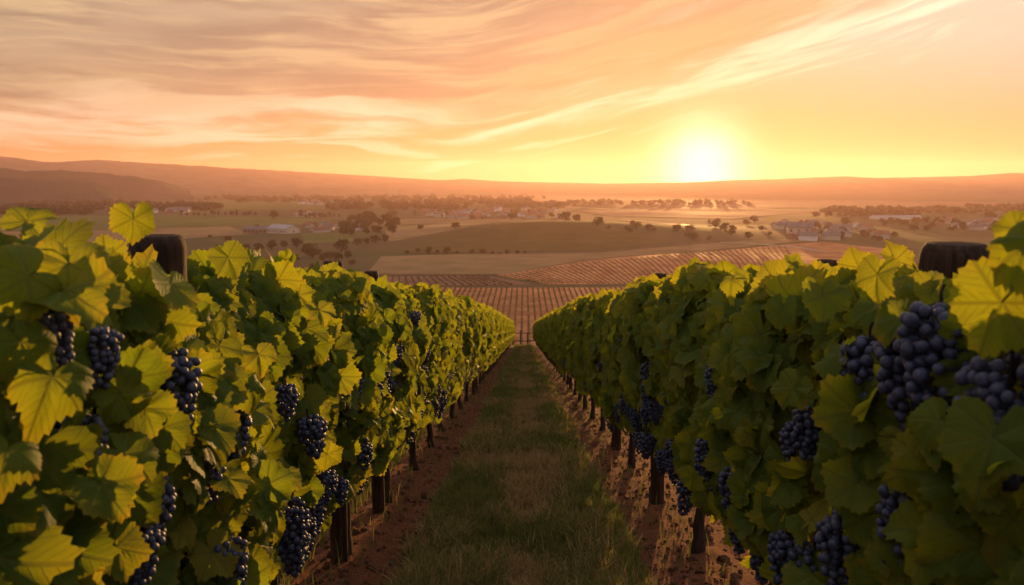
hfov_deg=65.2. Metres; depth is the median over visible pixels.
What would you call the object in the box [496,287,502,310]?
vine row
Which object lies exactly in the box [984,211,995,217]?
round tree
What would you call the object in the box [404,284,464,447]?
grapevine
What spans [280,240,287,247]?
broad tree
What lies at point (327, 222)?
house
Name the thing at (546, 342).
grapevine
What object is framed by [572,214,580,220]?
round tree
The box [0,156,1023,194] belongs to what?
hills
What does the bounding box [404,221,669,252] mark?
field
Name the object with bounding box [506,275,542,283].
vine row
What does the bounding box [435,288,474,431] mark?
grapevine
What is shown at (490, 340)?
grapevine
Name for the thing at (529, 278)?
vine row
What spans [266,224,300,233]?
barn
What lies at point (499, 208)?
house
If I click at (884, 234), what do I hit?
house
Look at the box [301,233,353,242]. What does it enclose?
field
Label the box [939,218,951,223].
house
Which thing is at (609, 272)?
vine row
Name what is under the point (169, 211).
house
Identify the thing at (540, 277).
vine row
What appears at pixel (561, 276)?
vine row
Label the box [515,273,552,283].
vine row
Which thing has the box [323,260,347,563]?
wooden post
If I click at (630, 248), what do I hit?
path
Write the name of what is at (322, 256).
broad tree
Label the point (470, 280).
vine row
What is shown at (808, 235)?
house
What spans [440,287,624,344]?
field
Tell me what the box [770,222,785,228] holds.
house
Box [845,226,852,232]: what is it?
house
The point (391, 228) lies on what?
round tree
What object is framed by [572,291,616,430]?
grapevine
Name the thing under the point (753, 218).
broad tree
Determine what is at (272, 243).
broad tree
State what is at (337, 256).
round tree
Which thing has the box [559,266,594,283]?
vine row
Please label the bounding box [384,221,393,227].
round tree
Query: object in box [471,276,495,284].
vine row
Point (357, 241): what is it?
bush
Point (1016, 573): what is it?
grapevine
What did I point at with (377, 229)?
round tree
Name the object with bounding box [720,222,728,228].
round tree
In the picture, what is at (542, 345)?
grapevine
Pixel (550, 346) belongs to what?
grapevine
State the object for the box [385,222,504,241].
field
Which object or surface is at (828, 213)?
round tree
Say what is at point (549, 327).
grapevine
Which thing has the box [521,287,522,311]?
vine row
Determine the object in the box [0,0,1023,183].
sky
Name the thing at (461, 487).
grass
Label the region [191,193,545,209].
distant wood
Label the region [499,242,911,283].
field
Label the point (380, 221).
round tree
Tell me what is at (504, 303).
vine row
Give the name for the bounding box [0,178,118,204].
hills
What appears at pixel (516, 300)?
vine row
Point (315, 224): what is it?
house
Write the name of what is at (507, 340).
grapevine
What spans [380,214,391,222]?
round tree
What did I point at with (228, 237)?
bush
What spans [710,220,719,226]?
broad tree
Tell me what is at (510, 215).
round tree
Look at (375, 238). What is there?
round tree
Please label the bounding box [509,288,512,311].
vine row
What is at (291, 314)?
grapevine
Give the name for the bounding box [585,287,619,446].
grapevine
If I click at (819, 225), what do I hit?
broad tree
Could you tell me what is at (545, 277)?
vine row
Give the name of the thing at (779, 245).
road
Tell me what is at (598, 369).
grapevine
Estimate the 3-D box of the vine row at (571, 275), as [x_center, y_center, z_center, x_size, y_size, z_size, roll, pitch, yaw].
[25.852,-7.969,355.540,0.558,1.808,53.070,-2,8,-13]
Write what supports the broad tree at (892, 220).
on the ground at (364, 255)
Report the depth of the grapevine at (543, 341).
32.99 m
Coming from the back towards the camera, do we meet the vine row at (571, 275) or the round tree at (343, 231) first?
the round tree at (343, 231)
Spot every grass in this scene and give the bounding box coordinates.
[278,343,733,584]
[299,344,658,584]
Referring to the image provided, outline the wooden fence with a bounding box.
[512,330,536,344]
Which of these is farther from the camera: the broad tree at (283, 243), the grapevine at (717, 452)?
the broad tree at (283, 243)
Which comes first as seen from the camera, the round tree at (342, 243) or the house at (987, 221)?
the round tree at (342, 243)
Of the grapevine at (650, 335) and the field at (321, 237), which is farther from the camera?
the field at (321, 237)
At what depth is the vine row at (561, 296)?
292.10 m
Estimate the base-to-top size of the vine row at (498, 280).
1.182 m
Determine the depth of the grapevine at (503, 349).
33.88 m
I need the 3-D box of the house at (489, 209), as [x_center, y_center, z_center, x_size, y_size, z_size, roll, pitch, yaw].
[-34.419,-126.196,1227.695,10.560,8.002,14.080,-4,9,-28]
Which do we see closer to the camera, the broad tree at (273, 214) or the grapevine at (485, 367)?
the grapevine at (485, 367)
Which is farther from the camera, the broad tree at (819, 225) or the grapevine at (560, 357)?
the broad tree at (819, 225)
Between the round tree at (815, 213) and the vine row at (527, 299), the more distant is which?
the round tree at (815, 213)
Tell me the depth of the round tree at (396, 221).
742.26 m
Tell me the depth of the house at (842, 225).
690.78 m
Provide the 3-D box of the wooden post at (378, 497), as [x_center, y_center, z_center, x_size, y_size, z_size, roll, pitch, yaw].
[-1.113,0.975,6.532,0.116,2.311,0.116,-3,7,-16]
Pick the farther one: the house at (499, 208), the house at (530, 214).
the house at (499, 208)
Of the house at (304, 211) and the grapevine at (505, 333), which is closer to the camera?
the grapevine at (505, 333)
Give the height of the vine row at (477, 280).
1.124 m
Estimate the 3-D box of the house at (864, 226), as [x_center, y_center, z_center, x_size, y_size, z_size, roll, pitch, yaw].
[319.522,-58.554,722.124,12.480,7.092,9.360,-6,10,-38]
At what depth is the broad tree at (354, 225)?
664.02 m
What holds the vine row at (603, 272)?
on the field at (835, 251)
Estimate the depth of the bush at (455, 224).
632.18 m
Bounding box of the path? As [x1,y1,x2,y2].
[546,241,709,252]
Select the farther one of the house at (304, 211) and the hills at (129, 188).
the hills at (129, 188)
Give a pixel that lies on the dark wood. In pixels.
(83, 207)
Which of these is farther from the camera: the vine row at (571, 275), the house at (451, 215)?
the house at (451, 215)
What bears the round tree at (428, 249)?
on the ground at (364, 255)
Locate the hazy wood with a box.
[486,198,1023,213]
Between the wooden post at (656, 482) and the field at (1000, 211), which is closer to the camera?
the wooden post at (656, 482)
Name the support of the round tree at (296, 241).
on the ground at (364, 255)
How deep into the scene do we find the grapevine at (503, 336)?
31.73 m
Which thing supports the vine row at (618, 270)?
on the field at (835, 251)
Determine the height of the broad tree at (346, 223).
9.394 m
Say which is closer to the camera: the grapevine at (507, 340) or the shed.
the grapevine at (507, 340)
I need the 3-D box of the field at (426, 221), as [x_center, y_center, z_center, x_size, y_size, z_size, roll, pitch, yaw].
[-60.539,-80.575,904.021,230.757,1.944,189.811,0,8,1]
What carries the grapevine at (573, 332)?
on the ground at (364, 255)
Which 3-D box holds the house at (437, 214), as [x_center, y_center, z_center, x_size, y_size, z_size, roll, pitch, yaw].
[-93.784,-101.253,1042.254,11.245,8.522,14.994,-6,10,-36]
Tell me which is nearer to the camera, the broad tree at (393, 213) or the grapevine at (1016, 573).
the grapevine at (1016, 573)
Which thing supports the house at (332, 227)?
on the ground at (364, 255)
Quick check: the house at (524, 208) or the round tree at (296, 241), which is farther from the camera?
the house at (524, 208)
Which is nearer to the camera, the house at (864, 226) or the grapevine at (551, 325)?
the grapevine at (551, 325)
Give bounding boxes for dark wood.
[0,198,223,214]
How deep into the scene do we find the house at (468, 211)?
1159.26 m
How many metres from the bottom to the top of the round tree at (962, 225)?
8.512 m
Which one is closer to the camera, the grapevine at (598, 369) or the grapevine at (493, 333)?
the grapevine at (598, 369)
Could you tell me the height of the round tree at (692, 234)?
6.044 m
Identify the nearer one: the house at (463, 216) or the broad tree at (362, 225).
the broad tree at (362, 225)
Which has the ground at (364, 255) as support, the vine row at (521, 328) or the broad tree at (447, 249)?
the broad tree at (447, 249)
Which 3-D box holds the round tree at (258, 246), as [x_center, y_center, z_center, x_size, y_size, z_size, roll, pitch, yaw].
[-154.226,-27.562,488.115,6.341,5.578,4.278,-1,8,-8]
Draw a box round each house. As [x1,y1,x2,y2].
[165,209,173,213]
[294,208,311,216]
[303,221,316,226]
[305,223,313,227]
[312,228,322,232]
[316,227,326,232]
[319,221,330,226]
[324,225,334,229]
[419,208,431,213]
[425,211,433,215]
[434,211,445,216]
[447,213,456,217]
[458,214,469,218]
[462,209,472,213]
[469,213,481,218]
[484,208,494,211]
[493,206,502,210]
[521,206,529,210]
[524,212,537,217]
[537,213,544,217]
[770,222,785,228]
[786,220,811,233]
[786,233,796,238]
[798,231,818,240]
[821,231,841,239]
[827,228,845,231]
[835,223,852,227]
[844,231,851,236]
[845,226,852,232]
[858,224,874,230]
[869,230,890,238]
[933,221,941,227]
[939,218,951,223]
[951,222,959,227]
[962,220,971,224]
[969,223,984,229]
[980,219,994,224]
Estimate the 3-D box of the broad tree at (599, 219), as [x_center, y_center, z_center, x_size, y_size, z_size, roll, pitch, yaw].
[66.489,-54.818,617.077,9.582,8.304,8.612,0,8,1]
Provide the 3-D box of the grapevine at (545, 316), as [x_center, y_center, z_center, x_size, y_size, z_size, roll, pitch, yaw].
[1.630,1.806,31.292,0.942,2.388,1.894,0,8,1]
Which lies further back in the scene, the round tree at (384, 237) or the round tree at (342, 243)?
the round tree at (384, 237)
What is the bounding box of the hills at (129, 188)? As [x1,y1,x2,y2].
[0,168,190,200]
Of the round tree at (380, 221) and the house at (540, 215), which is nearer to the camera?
the round tree at (380, 221)
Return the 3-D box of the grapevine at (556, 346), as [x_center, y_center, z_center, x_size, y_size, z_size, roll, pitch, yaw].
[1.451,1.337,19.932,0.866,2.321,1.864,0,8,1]
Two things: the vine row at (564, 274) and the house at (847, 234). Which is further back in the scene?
the house at (847, 234)
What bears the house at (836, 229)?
on the ground at (364, 255)
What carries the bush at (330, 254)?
on the ground at (364, 255)
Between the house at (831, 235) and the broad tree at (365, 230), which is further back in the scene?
the broad tree at (365, 230)
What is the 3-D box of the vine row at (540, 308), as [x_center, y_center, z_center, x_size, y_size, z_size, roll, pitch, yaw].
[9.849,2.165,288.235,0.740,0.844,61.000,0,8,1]
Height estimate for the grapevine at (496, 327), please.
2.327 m
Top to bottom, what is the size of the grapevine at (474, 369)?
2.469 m
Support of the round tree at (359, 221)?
on the ground at (364, 255)
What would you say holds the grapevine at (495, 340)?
on the ground at (364, 255)
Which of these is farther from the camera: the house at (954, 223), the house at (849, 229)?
the house at (954, 223)
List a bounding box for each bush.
[224,235,231,240]
[325,251,335,258]
[352,238,361,244]
[451,222,459,228]
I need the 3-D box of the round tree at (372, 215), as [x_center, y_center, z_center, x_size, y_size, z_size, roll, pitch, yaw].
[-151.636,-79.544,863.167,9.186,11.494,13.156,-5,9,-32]
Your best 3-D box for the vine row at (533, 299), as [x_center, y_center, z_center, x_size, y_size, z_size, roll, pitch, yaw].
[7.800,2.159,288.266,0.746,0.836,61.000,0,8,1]
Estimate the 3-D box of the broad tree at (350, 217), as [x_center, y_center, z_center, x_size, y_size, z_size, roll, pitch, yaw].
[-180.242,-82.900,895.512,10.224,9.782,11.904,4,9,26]
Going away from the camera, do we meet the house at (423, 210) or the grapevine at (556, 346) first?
the grapevine at (556, 346)
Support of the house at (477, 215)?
on the ground at (364, 255)
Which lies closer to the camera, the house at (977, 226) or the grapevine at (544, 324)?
the grapevine at (544, 324)
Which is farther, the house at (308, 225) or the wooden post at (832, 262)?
the house at (308, 225)
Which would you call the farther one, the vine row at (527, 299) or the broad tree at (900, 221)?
the broad tree at (900, 221)
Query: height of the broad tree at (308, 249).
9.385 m
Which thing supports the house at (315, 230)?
on the ground at (364, 255)
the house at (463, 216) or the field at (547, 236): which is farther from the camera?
the house at (463, 216)
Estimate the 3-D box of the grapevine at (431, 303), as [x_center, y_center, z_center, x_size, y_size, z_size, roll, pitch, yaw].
[-1.061,0.907,8.513,0.836,2.171,1.906,0,8,1]
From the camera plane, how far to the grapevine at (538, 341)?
42.20 m
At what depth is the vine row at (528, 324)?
224.93 m
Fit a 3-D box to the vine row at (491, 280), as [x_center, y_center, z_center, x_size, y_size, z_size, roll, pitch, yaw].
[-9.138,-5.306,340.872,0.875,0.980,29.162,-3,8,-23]
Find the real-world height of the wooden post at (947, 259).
2.080 m
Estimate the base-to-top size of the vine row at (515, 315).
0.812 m
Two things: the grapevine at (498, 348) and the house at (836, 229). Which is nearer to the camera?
the grapevine at (498, 348)
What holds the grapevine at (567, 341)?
on the ground at (364, 255)
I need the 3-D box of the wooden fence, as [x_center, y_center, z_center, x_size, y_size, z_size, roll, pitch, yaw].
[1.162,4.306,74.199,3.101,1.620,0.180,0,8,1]
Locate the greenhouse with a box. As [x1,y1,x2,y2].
[869,215,921,218]
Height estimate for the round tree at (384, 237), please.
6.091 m
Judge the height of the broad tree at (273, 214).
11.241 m
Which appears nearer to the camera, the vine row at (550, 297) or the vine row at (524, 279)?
the vine row at (550, 297)
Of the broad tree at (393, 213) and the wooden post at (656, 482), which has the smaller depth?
the wooden post at (656, 482)
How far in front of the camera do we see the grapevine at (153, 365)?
1.76 m
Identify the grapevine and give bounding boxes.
[0,199,302,584]
[187,245,385,584]
[258,247,417,554]
[369,276,433,502]
[392,281,452,470]
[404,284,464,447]
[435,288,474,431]
[446,288,481,408]
[448,297,482,418]
[463,306,489,394]
[464,301,488,401]
[471,303,494,389]
[478,306,496,384]
[482,310,497,380]
[484,309,499,377]
[487,308,500,373]
[489,309,502,371]
[491,311,504,368]
[493,314,504,366]
[496,314,505,362]
[497,313,506,361]
[499,315,508,358]
[537,316,545,356]
[539,315,548,360]
[540,313,551,362]
[541,314,552,364]
[542,313,553,366]
[542,314,556,368]
[544,314,558,370]
[545,308,559,373]
[547,308,562,376]
[548,306,565,380]
[549,307,568,384]
[553,304,572,388]
[555,302,576,394]
[559,305,582,400]
[562,295,586,408]
[569,293,595,418]
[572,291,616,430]
[585,283,635,468]
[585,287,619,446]
[598,273,676,500]
[630,257,760,553]
[666,251,917,584]
[729,210,1023,584]
[992,557,1023,584]
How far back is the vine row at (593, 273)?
356.34 m
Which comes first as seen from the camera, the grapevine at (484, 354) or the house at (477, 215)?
the grapevine at (484, 354)
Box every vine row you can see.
[453,275,471,284]
[460,276,480,284]
[466,275,487,284]
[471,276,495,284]
[478,276,503,284]
[484,275,511,284]
[491,287,496,307]
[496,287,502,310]
[502,287,507,311]
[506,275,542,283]
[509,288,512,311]
[510,274,547,283]
[513,313,516,344]
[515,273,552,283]
[515,287,517,311]
[521,272,557,283]
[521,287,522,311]
[521,313,522,343]
[526,271,562,283]
[527,287,528,311]
[527,313,530,343]
[532,287,535,312]
[533,271,567,283]
[537,288,541,311]
[542,287,547,311]
[543,269,577,282]
[547,287,552,309]
[548,268,581,282]
[553,267,589,283]
[553,287,559,307]
[558,287,564,305]
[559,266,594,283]
[566,266,598,282]
[570,264,603,282]
[576,264,609,283]
[581,263,614,283]
[586,262,619,282]
[592,261,624,282]
[598,261,629,282]
[603,260,633,281]
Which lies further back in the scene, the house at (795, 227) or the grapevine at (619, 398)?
the house at (795, 227)
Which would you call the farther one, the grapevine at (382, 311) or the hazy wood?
the hazy wood
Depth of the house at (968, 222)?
836.59 m
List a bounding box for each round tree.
[253,243,263,249]
[291,237,302,247]
[333,239,348,251]
[333,252,342,259]
[338,228,347,234]
[355,218,362,223]
[367,213,376,222]
[370,235,380,243]
[372,226,382,234]
[377,219,383,225]
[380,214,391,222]
[381,234,388,241]
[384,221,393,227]
[387,225,396,232]
[391,219,399,225]
[424,246,431,252]
[507,212,515,218]
[558,211,570,220]
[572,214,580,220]
[688,232,697,238]
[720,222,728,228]
[745,232,752,237]
[812,211,820,216]
[824,211,832,217]
[875,235,882,240]
[908,224,918,231]
[958,222,966,229]
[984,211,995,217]
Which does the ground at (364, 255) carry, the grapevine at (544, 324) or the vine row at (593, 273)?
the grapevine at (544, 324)
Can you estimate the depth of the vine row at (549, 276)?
350.79 m
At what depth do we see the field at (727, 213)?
1189.14 m
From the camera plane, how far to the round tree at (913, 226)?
710.18 m
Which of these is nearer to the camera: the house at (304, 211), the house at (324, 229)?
the house at (324, 229)
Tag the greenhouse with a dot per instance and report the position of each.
(891, 216)
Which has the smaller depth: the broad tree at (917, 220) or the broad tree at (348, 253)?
the broad tree at (348, 253)
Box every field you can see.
[0,215,318,230]
[1,226,248,242]
[196,200,326,209]
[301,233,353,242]
[369,239,802,274]
[372,218,551,224]
[379,276,528,285]
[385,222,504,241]
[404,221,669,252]
[426,195,679,200]
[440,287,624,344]
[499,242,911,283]
[583,208,818,218]
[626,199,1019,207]
[861,207,1006,212]
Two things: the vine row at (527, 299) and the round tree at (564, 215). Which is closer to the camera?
the vine row at (527, 299)
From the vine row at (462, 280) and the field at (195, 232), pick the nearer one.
the vine row at (462, 280)
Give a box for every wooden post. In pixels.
[128,234,188,570]
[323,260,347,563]
[364,270,384,514]
[614,290,624,450]
[650,273,666,504]
[812,259,837,531]
[918,241,989,278]
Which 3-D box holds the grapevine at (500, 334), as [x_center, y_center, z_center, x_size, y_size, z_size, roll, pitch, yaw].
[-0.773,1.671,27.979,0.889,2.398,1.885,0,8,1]
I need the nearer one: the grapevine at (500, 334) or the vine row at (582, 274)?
the grapevine at (500, 334)
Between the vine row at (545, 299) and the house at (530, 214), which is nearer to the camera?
the vine row at (545, 299)
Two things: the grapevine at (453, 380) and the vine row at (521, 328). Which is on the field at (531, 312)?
the vine row at (521, 328)
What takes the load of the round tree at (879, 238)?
on the ground at (364, 255)
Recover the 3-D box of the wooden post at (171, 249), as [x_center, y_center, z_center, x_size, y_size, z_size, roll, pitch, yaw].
[-1.151,0.879,2.719,0.173,2.147,0.172,2,8,7]
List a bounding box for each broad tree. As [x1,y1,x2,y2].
[266,239,276,248]
[269,210,278,217]
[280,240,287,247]
[301,243,321,257]
[318,253,328,259]
[340,220,350,226]
[344,251,351,257]
[346,214,355,221]
[347,221,358,228]
[355,213,362,219]
[359,222,368,227]
[362,227,369,233]
[388,210,397,217]
[443,247,451,253]
[592,216,603,225]
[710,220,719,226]
[727,228,735,234]
[750,215,758,222]
[813,222,820,227]
[841,217,851,223]
[886,217,895,223]
[896,219,904,225]
[913,217,921,223]
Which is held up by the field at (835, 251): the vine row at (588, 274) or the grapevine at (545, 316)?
the vine row at (588, 274)
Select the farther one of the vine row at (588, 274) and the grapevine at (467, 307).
the vine row at (588, 274)
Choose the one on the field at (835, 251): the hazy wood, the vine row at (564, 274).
the vine row at (564, 274)
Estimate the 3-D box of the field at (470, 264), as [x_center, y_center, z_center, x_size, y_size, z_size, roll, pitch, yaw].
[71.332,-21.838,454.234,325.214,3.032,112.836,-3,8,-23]
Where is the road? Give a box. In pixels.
[720,242,826,251]
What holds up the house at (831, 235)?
on the ground at (364, 255)
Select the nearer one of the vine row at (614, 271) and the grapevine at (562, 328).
the grapevine at (562, 328)
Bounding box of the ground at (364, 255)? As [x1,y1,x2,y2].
[0,193,1023,584]
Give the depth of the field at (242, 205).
1602.14 m
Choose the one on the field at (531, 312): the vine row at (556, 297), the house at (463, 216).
the vine row at (556, 297)
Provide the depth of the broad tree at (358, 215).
917.12 m
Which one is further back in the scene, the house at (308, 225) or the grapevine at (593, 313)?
the house at (308, 225)
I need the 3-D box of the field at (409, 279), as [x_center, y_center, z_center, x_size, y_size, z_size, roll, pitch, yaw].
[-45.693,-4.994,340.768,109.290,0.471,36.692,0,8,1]
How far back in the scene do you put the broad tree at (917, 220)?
834.76 m
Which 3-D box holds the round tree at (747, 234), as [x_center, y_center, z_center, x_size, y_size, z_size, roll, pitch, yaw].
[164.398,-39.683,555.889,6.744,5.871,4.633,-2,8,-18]
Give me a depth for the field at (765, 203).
1764.80 m
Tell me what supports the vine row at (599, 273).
on the field at (835, 251)
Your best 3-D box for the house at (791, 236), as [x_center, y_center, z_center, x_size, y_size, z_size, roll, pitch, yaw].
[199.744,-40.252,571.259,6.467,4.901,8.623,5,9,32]
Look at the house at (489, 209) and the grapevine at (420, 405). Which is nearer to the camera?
the grapevine at (420, 405)
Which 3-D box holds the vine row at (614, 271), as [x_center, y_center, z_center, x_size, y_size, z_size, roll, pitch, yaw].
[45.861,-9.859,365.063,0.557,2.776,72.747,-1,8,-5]
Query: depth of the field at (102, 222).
919.75 m
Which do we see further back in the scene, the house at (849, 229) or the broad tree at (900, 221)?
the broad tree at (900, 221)
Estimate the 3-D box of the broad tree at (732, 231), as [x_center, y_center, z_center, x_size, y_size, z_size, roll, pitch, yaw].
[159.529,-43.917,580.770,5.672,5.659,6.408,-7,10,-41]
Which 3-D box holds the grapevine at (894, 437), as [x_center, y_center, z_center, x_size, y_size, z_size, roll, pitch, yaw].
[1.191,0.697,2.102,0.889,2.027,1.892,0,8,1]
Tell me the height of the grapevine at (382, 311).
2.195 m
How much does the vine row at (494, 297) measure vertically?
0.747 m
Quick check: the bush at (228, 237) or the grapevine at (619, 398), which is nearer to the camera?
the grapevine at (619, 398)
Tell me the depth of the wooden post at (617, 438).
9.95 m
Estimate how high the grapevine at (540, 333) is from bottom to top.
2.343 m
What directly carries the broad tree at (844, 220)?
on the ground at (364, 255)
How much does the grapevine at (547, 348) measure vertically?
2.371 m
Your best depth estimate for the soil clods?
6.21 m
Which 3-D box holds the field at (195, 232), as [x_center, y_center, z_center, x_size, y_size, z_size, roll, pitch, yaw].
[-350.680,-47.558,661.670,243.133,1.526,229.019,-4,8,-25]
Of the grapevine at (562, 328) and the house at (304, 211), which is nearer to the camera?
the grapevine at (562, 328)
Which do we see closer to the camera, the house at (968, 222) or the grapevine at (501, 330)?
the grapevine at (501, 330)
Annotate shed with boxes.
[243,226,267,233]
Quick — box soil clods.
[278,359,759,584]

